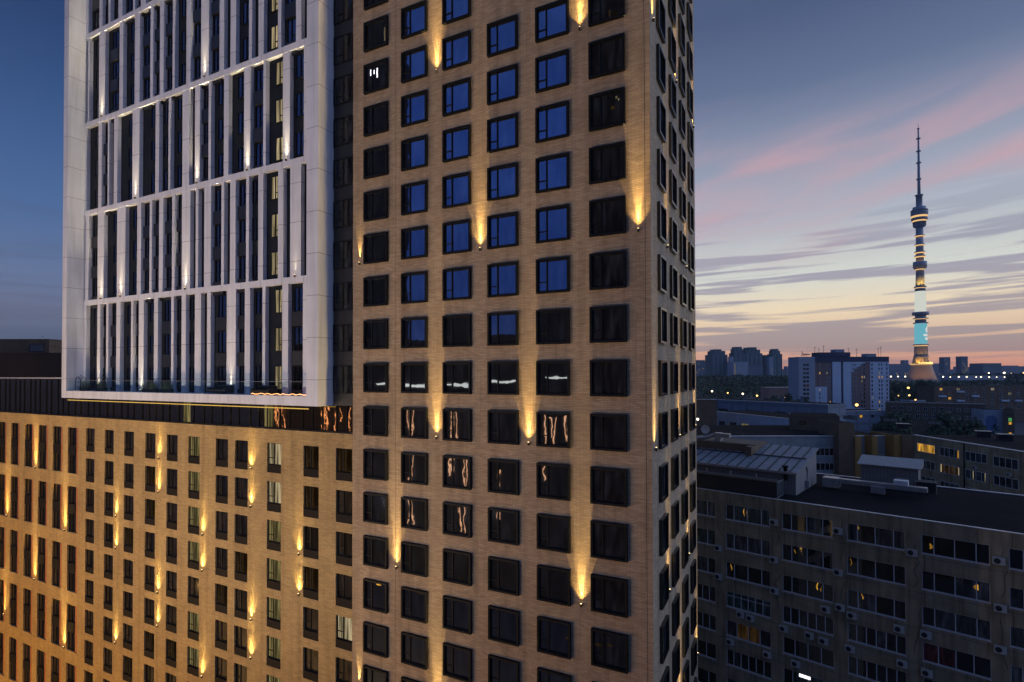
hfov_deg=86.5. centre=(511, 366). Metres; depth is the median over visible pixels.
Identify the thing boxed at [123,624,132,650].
window
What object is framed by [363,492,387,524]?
window
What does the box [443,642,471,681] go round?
window
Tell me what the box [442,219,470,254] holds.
window
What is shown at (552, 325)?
window
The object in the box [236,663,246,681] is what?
window
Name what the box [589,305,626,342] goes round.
window
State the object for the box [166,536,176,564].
window
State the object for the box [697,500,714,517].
window
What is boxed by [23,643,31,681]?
tall window
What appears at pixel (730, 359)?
apartment tower
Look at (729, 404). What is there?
long building
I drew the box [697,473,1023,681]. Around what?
office block
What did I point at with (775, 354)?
highrise
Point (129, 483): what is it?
window
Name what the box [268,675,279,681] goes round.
window
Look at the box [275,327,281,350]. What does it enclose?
window
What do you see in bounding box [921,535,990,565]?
window
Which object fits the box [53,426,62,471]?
tall window
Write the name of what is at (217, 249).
window
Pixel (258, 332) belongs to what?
window
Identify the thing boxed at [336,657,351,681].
window
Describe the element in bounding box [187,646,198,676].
window
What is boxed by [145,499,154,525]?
window
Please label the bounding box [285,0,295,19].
window
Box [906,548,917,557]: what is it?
air conditioner
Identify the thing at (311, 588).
window
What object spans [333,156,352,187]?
window
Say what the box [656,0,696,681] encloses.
wall
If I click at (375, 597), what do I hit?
window
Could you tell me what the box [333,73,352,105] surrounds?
window
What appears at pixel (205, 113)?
window
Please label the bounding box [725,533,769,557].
window
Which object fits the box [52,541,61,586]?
tall window
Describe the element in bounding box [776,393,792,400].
tree
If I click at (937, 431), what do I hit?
tree
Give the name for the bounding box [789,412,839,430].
stair tower
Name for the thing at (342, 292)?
window
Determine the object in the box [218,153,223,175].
window
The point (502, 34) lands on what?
window
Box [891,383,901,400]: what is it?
tree
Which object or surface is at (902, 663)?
air conditioner
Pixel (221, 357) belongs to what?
window
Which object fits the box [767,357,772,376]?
apartment tower
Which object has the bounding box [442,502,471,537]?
window
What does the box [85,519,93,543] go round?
window
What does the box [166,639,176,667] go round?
window
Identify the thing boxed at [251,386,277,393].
terrace sofa
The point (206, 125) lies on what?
window
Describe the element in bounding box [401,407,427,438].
window
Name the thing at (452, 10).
window
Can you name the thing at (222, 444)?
window
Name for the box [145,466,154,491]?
window
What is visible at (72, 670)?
tall window
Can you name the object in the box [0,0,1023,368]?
sky
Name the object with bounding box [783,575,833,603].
window
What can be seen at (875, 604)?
window
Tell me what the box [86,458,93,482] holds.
window
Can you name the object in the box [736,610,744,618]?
air conditioner
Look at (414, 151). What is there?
window
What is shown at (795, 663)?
air conditioner
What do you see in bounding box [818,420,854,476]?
stair pylon
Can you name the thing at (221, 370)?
window
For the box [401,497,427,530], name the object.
window
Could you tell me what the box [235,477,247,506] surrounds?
window
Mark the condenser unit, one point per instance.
(931, 486)
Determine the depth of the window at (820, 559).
56.38 m
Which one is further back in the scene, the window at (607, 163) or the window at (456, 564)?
the window at (456, 564)
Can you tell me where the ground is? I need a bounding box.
[696,377,1023,434]
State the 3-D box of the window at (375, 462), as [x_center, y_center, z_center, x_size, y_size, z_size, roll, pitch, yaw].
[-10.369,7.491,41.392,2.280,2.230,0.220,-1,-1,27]
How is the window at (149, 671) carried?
in the brick podium
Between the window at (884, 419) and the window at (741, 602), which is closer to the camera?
the window at (741, 602)
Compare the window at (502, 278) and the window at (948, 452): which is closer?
the window at (502, 278)
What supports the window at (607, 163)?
in the brick tower at (524, 427)
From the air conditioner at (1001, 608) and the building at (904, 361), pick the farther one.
the building at (904, 361)
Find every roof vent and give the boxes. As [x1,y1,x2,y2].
[895,423,908,428]
[974,430,991,436]
[995,433,1014,440]
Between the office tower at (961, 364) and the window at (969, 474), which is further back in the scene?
the office tower at (961, 364)
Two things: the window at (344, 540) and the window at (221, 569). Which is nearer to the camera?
the window at (344, 540)
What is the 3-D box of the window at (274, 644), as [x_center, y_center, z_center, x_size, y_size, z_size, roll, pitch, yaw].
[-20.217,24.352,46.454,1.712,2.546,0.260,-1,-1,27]
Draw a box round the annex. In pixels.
[846,409,884,432]
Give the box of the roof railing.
[49,340,61,352]
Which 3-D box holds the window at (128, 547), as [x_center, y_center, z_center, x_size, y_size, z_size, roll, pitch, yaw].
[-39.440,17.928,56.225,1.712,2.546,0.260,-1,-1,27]
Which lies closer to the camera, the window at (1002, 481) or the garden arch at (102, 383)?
the garden arch at (102, 383)
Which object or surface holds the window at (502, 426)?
in the brick tower at (524, 427)
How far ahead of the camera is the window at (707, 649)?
63.32 m
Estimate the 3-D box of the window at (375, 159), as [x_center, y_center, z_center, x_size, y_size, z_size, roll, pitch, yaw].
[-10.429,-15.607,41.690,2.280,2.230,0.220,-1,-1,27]
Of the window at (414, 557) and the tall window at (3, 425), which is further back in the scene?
the tall window at (3, 425)
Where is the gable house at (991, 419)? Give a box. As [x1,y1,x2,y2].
[971,408,1003,433]
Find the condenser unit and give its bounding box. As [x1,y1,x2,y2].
[915,480,937,494]
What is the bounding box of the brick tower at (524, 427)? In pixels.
[352,0,698,681]
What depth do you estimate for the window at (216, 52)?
50.98 m
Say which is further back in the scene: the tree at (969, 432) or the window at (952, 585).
the tree at (969, 432)
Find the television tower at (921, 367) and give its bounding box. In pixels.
[905,128,937,380]
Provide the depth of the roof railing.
103.05 m
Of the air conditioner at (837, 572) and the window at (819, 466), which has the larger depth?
the window at (819, 466)
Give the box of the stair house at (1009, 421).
[1003,407,1014,433]
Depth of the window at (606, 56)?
33.59 m
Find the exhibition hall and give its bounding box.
[939,376,1005,380]
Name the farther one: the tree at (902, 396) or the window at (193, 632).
the tree at (902, 396)
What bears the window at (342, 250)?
in the white framed block at (208, 194)
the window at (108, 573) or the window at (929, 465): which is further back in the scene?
the window at (929, 465)
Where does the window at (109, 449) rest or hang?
in the brick podium
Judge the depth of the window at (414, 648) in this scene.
39.64 m
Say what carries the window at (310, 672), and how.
in the brick podium
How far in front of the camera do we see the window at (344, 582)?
43.01 m
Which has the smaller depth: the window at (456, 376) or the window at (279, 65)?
the window at (456, 376)
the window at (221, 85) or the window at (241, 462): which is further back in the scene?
the window at (221, 85)
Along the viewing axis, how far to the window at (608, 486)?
33.24 m
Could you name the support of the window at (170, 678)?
in the brick podium
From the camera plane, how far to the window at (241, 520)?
48.56 m
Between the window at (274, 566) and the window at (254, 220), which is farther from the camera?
the window at (254, 220)
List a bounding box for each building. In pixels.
[696,397,716,424]
[715,398,943,424]
[717,410,788,424]
[784,366,787,374]
[889,364,910,372]
[889,373,943,378]
[900,360,908,363]
[931,364,938,372]
[1001,366,1009,373]
[1010,367,1023,373]
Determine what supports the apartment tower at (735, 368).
on the ground
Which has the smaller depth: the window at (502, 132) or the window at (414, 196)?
the window at (502, 132)
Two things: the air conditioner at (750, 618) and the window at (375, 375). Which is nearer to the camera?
the window at (375, 375)
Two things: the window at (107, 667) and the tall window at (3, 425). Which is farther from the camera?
the tall window at (3, 425)
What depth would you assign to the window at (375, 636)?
41.27 m
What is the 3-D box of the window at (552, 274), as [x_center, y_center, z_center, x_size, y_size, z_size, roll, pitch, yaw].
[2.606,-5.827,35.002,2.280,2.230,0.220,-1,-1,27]
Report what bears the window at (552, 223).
in the brick tower at (524, 427)
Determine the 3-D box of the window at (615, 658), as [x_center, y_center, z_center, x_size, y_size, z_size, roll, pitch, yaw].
[5.916,17.242,33.064,2.280,2.230,0.220,-1,-1,27]
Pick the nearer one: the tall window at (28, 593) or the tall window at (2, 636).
the tall window at (28, 593)
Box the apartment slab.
[788,345,888,409]
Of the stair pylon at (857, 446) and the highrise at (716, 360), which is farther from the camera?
the highrise at (716, 360)
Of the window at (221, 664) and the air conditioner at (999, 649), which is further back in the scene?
the window at (221, 664)
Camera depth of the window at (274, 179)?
47.38 m
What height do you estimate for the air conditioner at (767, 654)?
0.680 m
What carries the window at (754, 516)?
in the office block at (950, 585)
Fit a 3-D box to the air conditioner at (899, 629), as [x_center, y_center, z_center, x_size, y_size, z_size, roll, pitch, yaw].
[36.223,24.638,50.985,0.840,0.680,0.369,-1,-1,42]
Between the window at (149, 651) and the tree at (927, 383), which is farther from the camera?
the tree at (927, 383)
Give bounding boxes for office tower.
[939,357,950,375]
[956,356,967,374]
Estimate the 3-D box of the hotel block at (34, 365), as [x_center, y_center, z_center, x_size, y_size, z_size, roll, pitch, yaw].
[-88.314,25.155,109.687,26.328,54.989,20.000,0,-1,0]
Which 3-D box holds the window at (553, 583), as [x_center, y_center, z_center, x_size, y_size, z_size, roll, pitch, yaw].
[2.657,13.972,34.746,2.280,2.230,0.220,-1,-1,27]
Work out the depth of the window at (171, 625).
52.93 m
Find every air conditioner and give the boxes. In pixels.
[714,544,721,551]
[714,573,722,580]
[726,638,733,646]
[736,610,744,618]
[746,614,754,622]
[763,650,771,659]
[769,519,777,526]
[769,556,777,563]
[770,586,778,594]
[779,624,787,633]
[791,659,799,668]
[804,631,813,640]
[818,636,827,645]
[820,605,830,613]
[832,527,842,535]
[833,568,842,576]
[835,603,844,612]
[845,644,854,653]
[847,611,856,620]
[893,624,904,634]
[896,658,907,669]
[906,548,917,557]
[920,629,931,640]
[921,667,932,678]
[992,556,1005,565]
[994,603,1006,613]
[994,644,1006,655]
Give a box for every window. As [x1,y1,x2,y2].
[0,422,6,462]
[0,474,5,515]
[0,527,5,568]
[0,579,4,621]
[0,633,4,674]
[10,583,17,626]
[10,637,17,680]
[11,476,18,518]
[11,530,18,572]
[12,423,19,464]
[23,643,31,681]
[24,533,32,577]
[24,588,31,632]
[25,424,33,466]
[25,479,32,521]
[29,344,43,351]
[37,650,45,681]
[38,537,46,582]
[38,593,46,638]
[39,425,47,468]
[39,481,47,525]
[51,656,60,681]
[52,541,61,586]
[52,598,60,645]
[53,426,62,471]
[53,483,61,529]
[67,604,76,652]
[67,663,76,681]
[68,486,77,532]
[68,545,77,592]
[69,427,77,473]
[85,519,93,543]
[85,549,93,573]
[85,580,93,604]
[85,610,92,634]
[85,640,92,665]
[86,428,94,451]
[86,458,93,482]
[86,489,93,512]
[86,671,92,681]
[103,616,111,642]
[103,648,111,674]
[104,492,112,516]
[104,523,112,548]
[104,554,112,579]
[104,585,112,611]
[105,430,113,453]
[105,461,113,485]
[123,559,132,585]
[123,591,132,618]
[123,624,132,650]
[123,656,131,681]
[124,431,133,456]
[124,463,133,488]
[124,495,132,520]
[124,527,132,553]
[144,598,153,625]
[144,631,153,658]
[145,433,154,458]
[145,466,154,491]
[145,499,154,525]
[145,532,154,558]
[145,565,154,592]
[145,664,153,681]
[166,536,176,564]
[166,571,176,598]
[166,605,176,633]
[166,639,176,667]
[167,435,177,461]
[167,469,176,495]
[167,502,176,529]
[167,673,175,681]
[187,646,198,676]
[188,436,199,463]
[188,471,199,498]
[188,506,198,534]
[188,541,198,569]
[188,576,198,605]
[188,611,198,640]
[193,0,200,23]
[193,22,200,57]
[193,56,204,91]
[201,157,207,192]
[202,87,208,123]
[202,122,208,157]
[211,0,219,15]
[211,13,219,50]
[211,49,222,84]
[213,188,221,224]
[213,224,220,259]
[213,260,224,295]
[215,547,227,577]
[215,584,226,613]
[215,620,226,650]
[215,656,226,681]
[216,295,226,330]
[216,330,226,365]
[216,439,227,467]
[216,475,227,503]
[216,511,227,540]
[218,82,223,105]
[218,117,223,140]
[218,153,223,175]
[218,366,226,384]
[234,589,246,619]
[234,626,246,657]
[235,440,247,469]
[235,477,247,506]
[235,514,247,544]
[235,551,246,581]
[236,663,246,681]
[237,147,243,170]
[237,256,245,292]
[237,329,244,365]
[237,366,244,393]
[238,74,243,98]
[238,111,243,134]
[238,183,245,219]
[238,219,245,256]
[238,293,244,328]
[242,36,248,61]
[243,0,248,25]
[252,180,257,203]
[252,217,257,240]
[252,254,257,277]
[253,67,262,106]
[253,104,262,143]
[253,142,262,179]
[255,328,261,351]
[255,366,261,387]
[256,291,262,314]
[267,443,280,473]
[267,481,280,512]
[267,520,280,551]
[267,558,280,590]
[267,597,280,629]
[267,636,280,668]
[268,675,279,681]
[271,0,277,12]
[271,24,277,50]
[271,175,277,199]
[271,213,277,237]
[271,251,277,275]
[275,98,282,123]
[275,136,282,161]
[275,289,281,312]
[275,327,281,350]
[275,366,281,389]
[276,60,282,85]
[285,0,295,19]
[285,17,298,55]
[291,326,302,364]
[291,366,302,394]
[292,287,302,325]
[296,52,303,78]
[296,91,303,117]
[296,130,303,155]
[303,526,318,559]
[303,566,318,599]
[303,607,317,641]
[303,647,317,681]
[304,446,318,477]
[304,486,318,518]
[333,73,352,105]
[333,114,352,146]
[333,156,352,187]
[333,198,352,228]
[333,240,352,269]
[333,282,352,310]
[333,324,352,351]
[333,366,352,393]
[334,0,352,24]
[334,31,352,65]
[336,448,351,481]
[336,490,351,523]
[336,531,351,566]
[336,573,351,608]
[336,615,351,651]
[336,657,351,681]
[363,0,388,10]
[363,14,388,52]
[363,57,387,94]
[363,101,387,136]
[363,144,387,178]
[363,188,387,221]
[363,231,387,263]
[363,275,387,306]
[363,319,387,348]
[363,363,387,392]
[363,406,387,436]
[363,449,387,480]
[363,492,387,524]
[363,535,387,569]
[363,578,387,613]
[363,621,387,657]
[363,665,387,681]
[401,0,427,39]
[401,44,427,83]
[401,90,427,127]
[401,135,427,171]
[401,180,427,215]
[401,226,427,259]
[401,271,427,303]
[401,317,427,347]
[401,362,427,392]
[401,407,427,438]
[401,452,427,484]
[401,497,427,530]
[401,541,427,576]
[401,586,427,623]
[401,631,427,669]
[401,676,419,681]
[442,0,470,25]
[442,30,470,70]
[442,77,470,116]
[442,124,470,162]
[442,171,470,208]
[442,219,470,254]
[442,266,470,300]
[442,314,471,346]
[442,362,471,393]
[442,409,471,441]
[442,455,471,489]
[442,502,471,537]
[443,548,471,585]
[443,595,471,634]
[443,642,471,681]
[487,14,517,57]
[487,63,517,105]
[487,113,517,153]
[487,162,517,201]
[487,212,518,249]
[487,262,518,297]
[487,311,518,345]
[487,361,518,394]
[487,410,518,444]
[487,459,518,494]
[488,507,518,545]
[488,556,519,595]
[488,605,519,646]
[488,654,519,681]
[535,0,568,43]
[535,49,568,92]
[535,100,568,142]
[535,152,569,192]
[535,204,569,243]
[536,256,569,293]
[536,308,569,344]
[536,361,569,395]
[536,412,570,447]
[536,462,570,500]
[536,513,570,553]
[537,564,570,606]
[537,615,570,659]
[537,667,570,681]
[588,0,624,27]
[588,33,624,79]
[588,87,625,131]
[589,141,625,184]
[589,195,625,236]
[589,250,626,289]
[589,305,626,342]
[590,360,626,396]
[590,413,626,451]
[590,467,627,506]
[590,520,627,562]
[591,574,627,617]
[591,627,628,673]
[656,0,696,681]
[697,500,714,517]
[697,527,714,545]
[697,555,714,573]
[697,583,715,603]
[698,611,715,631]
[698,639,715,660]
[698,667,715,681]
[725,504,769,526]
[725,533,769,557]
[726,562,769,587]
[726,591,770,618]
[726,620,770,648]
[726,649,771,679]
[782,513,832,537]
[783,544,832,570]
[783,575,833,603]
[783,606,833,636]
[783,637,833,668]
[784,668,825,681]
[816,448,833,455]
[816,463,833,469]
[843,416,855,419]
[846,523,905,550]
[847,556,905,585]
[847,589,906,621]
[848,623,906,656]
[848,656,906,681]
[883,418,897,421]
[917,443,934,453]
[917,458,934,470]
[921,475,934,480]
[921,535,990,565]
[921,570,990,603]
[922,606,991,642]
[923,642,991,680]
[923,678,935,681]
[928,421,943,424]
[940,447,959,458]
[940,463,959,476]
[940,480,959,487]
[965,451,986,463]
[965,469,987,482]
[993,456,1018,469]
[993,475,1018,489]
[1009,548,1023,571]
[1009,587,1023,610]
[1010,626,1023,649]
[1011,665,1023,681]
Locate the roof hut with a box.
[696,436,817,498]
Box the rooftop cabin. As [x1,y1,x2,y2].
[857,454,923,485]
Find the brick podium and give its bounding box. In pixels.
[0,377,352,681]
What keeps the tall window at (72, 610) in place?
in the brick podium
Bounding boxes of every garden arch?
[75,375,85,390]
[97,375,107,390]
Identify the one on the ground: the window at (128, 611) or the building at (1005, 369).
the building at (1005, 369)
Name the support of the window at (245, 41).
in the white framed block at (208, 194)
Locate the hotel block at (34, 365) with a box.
[0,353,61,377]
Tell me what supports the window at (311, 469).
in the brick podium
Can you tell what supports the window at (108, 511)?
in the brick podium
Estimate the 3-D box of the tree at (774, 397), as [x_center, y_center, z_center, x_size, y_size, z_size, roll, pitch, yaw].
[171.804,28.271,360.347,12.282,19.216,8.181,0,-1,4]
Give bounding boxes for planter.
[81,381,92,390]
[95,381,107,390]
[142,382,159,391]
[160,382,173,392]
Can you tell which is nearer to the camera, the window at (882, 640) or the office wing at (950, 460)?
the window at (882, 640)
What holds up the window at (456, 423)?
in the brick tower at (524, 427)
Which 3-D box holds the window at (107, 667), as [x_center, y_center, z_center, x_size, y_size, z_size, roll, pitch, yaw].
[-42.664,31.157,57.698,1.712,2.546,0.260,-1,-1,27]
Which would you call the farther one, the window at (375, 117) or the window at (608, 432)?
the window at (375, 117)
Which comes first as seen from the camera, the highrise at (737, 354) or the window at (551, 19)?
the window at (551, 19)
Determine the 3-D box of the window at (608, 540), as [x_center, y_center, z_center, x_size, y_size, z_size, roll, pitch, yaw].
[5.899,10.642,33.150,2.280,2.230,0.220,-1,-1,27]
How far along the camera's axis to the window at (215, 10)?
50.94 m
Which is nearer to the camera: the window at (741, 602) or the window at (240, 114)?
the window at (240, 114)
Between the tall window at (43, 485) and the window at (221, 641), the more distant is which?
the tall window at (43, 485)
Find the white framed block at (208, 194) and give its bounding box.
[61,0,352,408]
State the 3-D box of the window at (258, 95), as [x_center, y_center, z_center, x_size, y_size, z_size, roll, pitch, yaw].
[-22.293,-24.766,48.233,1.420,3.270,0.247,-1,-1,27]
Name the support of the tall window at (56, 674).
in the brick podium
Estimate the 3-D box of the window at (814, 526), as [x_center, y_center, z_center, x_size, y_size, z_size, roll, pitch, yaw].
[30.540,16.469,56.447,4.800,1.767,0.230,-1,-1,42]
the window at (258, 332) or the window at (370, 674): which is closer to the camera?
the window at (370, 674)
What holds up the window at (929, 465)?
in the office wing at (950, 460)
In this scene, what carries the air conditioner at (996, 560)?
attached to the office block at (950, 585)
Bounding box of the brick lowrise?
[885,401,1002,457]
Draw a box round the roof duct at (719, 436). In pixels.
[697,432,730,441]
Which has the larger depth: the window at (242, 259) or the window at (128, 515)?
the window at (128, 515)
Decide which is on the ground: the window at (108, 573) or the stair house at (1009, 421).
the stair house at (1009, 421)
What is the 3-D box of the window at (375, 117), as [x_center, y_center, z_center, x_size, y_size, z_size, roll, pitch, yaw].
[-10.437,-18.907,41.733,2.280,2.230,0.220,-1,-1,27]
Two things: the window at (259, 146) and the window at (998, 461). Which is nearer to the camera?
the window at (259, 146)
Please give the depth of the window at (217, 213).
50.63 m
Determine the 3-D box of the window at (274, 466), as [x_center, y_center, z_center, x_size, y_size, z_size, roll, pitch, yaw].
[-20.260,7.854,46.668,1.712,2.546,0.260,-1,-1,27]
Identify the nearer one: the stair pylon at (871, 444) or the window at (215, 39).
the window at (215, 39)
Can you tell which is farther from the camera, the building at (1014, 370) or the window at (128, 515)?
the building at (1014, 370)
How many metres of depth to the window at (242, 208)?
49.10 m
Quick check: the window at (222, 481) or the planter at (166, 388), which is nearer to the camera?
the window at (222, 481)
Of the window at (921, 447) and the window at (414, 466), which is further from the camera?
the window at (921, 447)
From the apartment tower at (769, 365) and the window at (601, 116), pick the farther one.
the apartment tower at (769, 365)
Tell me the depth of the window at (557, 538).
34.84 m
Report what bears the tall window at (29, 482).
in the brick podium
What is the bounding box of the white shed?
[900,399,925,401]
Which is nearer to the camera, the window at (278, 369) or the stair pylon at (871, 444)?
the window at (278, 369)
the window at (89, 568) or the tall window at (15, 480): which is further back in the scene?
the tall window at (15, 480)
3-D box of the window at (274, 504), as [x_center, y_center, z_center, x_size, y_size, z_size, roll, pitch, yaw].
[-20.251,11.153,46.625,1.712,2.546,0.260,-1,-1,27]
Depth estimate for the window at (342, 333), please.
43.13 m
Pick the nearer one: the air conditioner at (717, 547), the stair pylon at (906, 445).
the air conditioner at (717, 547)
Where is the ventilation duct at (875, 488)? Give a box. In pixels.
[822,475,927,499]
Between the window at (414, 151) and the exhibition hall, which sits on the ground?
the exhibition hall
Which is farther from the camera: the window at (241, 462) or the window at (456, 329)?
the window at (241, 462)
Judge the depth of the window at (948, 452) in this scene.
104.55 m
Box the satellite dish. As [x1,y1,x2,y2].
[701,425,709,433]
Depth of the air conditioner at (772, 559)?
58.16 m
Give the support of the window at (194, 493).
in the brick podium
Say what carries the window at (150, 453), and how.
in the brick podium
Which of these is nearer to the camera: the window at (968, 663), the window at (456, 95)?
the window at (456, 95)
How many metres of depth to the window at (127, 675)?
56.15 m
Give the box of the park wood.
[696,372,1023,399]
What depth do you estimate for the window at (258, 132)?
48.24 m
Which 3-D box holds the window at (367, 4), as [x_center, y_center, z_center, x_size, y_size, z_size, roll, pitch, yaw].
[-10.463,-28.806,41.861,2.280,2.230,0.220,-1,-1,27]
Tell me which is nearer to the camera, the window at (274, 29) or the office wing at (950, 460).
the window at (274, 29)
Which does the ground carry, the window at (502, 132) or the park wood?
the park wood
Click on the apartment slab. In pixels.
(839, 376)
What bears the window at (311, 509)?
in the brick podium
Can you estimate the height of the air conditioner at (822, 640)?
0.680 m
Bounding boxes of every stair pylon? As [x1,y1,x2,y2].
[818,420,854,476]
[854,436,861,476]
[855,432,877,455]
[870,431,900,457]
[880,431,913,458]
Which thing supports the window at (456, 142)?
in the brick tower at (524, 427)
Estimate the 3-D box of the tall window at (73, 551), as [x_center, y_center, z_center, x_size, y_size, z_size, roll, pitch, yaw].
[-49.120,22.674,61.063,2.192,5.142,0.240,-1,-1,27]
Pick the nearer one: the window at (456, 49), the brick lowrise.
the window at (456, 49)
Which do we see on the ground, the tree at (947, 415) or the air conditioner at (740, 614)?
the tree at (947, 415)
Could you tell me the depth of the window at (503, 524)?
36.47 m
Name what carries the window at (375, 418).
in the brick tower at (524, 427)
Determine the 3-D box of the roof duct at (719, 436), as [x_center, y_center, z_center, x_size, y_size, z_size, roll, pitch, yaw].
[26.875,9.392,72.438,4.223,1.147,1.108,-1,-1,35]
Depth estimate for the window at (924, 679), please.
49.81 m
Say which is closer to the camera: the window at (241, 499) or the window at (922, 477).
the window at (241, 499)
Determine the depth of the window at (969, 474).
98.50 m
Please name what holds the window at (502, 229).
in the brick tower at (524, 427)
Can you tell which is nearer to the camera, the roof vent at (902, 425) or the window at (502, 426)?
the window at (502, 426)
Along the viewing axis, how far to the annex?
252.94 m
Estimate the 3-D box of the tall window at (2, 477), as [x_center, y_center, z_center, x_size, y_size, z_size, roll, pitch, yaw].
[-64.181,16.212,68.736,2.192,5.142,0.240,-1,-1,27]
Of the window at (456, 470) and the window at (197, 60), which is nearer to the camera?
the window at (456, 470)
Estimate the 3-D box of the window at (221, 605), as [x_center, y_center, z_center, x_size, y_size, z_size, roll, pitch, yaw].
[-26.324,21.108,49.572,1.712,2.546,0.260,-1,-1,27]
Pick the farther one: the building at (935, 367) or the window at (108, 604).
the building at (935, 367)
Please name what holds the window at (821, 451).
in the office wing at (786, 436)
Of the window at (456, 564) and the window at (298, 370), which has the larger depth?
the window at (298, 370)
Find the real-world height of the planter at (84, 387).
1.095 m
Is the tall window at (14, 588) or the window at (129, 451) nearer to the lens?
the window at (129, 451)
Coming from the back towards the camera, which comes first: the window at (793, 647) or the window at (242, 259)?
the window at (793, 647)
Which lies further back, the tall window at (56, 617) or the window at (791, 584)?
the tall window at (56, 617)
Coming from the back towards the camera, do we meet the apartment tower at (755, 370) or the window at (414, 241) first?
the apartment tower at (755, 370)
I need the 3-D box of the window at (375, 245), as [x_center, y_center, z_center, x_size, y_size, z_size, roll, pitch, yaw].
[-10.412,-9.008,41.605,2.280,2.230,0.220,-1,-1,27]
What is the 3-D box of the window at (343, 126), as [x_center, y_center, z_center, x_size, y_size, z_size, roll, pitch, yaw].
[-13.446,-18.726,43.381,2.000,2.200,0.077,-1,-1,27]
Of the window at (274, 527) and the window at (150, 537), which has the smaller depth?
the window at (274, 527)
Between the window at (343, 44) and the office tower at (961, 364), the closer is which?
the window at (343, 44)
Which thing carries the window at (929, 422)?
in the long building at (729, 404)
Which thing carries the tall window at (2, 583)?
in the brick podium
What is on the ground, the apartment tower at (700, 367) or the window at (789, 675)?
the apartment tower at (700, 367)
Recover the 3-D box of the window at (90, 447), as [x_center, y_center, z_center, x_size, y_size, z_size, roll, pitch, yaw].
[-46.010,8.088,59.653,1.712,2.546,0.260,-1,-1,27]
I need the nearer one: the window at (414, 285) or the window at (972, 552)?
the window at (414, 285)
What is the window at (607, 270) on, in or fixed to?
in the brick tower at (524, 427)
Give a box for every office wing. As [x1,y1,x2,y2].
[696,425,884,474]
[914,435,1023,494]
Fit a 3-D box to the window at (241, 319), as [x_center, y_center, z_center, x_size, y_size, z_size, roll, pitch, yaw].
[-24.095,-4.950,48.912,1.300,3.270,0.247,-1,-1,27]
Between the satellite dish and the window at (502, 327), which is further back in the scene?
the satellite dish
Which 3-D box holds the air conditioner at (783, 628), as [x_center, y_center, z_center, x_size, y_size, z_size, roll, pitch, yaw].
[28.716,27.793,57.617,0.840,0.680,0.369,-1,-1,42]
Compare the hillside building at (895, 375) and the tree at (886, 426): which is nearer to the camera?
the tree at (886, 426)
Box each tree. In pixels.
[763,395,778,400]
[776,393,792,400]
[871,411,903,433]
[881,410,913,439]
[889,390,895,400]
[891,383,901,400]
[896,392,907,400]
[901,382,914,394]
[909,389,916,398]
[914,379,922,389]
[921,380,932,385]
[922,416,959,434]
[935,410,964,434]
[947,417,986,434]
[955,423,996,434]
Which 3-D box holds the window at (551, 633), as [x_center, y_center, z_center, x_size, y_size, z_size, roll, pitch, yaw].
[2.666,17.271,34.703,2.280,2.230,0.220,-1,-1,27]
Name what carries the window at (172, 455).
in the brick podium
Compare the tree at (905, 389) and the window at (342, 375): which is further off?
the tree at (905, 389)
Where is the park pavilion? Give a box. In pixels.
[761,387,787,399]
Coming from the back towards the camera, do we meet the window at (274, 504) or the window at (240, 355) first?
the window at (240, 355)
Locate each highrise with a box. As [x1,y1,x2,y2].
[705,349,727,376]
[729,347,744,361]
[743,347,761,365]
[767,349,781,375]
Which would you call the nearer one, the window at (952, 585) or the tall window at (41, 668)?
the window at (952, 585)
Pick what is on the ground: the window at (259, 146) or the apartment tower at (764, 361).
the apartment tower at (764, 361)
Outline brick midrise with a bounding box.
[917,385,1023,421]
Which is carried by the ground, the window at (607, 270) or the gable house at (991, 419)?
the gable house at (991, 419)
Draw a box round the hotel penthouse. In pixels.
[0,339,60,352]
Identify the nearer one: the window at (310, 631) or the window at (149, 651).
the window at (310, 631)
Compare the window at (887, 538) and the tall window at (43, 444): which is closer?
the window at (887, 538)
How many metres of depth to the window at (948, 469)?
104.34 m
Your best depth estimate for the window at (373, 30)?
41.89 m
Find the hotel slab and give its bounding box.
[969,363,1000,375]
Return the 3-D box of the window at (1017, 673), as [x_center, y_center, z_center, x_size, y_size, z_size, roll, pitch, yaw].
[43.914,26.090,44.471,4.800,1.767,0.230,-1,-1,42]
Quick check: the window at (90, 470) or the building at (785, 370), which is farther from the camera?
the building at (785, 370)
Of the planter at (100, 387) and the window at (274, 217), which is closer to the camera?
the window at (274, 217)
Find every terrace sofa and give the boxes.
[206,385,233,392]
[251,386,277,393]
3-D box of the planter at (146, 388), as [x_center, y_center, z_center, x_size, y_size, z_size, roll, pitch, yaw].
[-35.444,2.013,53.474,2.208,1.096,0.980,-1,-1,27]
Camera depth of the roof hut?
64.17 m
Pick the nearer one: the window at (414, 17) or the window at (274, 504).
the window at (414, 17)
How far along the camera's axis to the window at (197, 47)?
52.24 m
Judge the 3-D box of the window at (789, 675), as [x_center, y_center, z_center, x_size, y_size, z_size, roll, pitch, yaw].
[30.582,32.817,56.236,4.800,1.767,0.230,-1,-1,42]
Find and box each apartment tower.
[696,360,704,376]
[727,362,747,376]
[728,357,733,361]
[748,366,762,376]
[762,355,768,378]
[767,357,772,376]
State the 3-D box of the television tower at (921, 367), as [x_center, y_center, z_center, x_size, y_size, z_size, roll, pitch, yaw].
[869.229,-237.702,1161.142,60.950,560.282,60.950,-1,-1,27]
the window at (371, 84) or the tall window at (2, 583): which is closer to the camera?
the window at (371, 84)
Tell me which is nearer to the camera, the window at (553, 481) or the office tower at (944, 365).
the window at (553, 481)
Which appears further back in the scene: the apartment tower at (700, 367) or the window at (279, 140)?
the apartment tower at (700, 367)
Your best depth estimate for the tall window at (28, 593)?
65.61 m

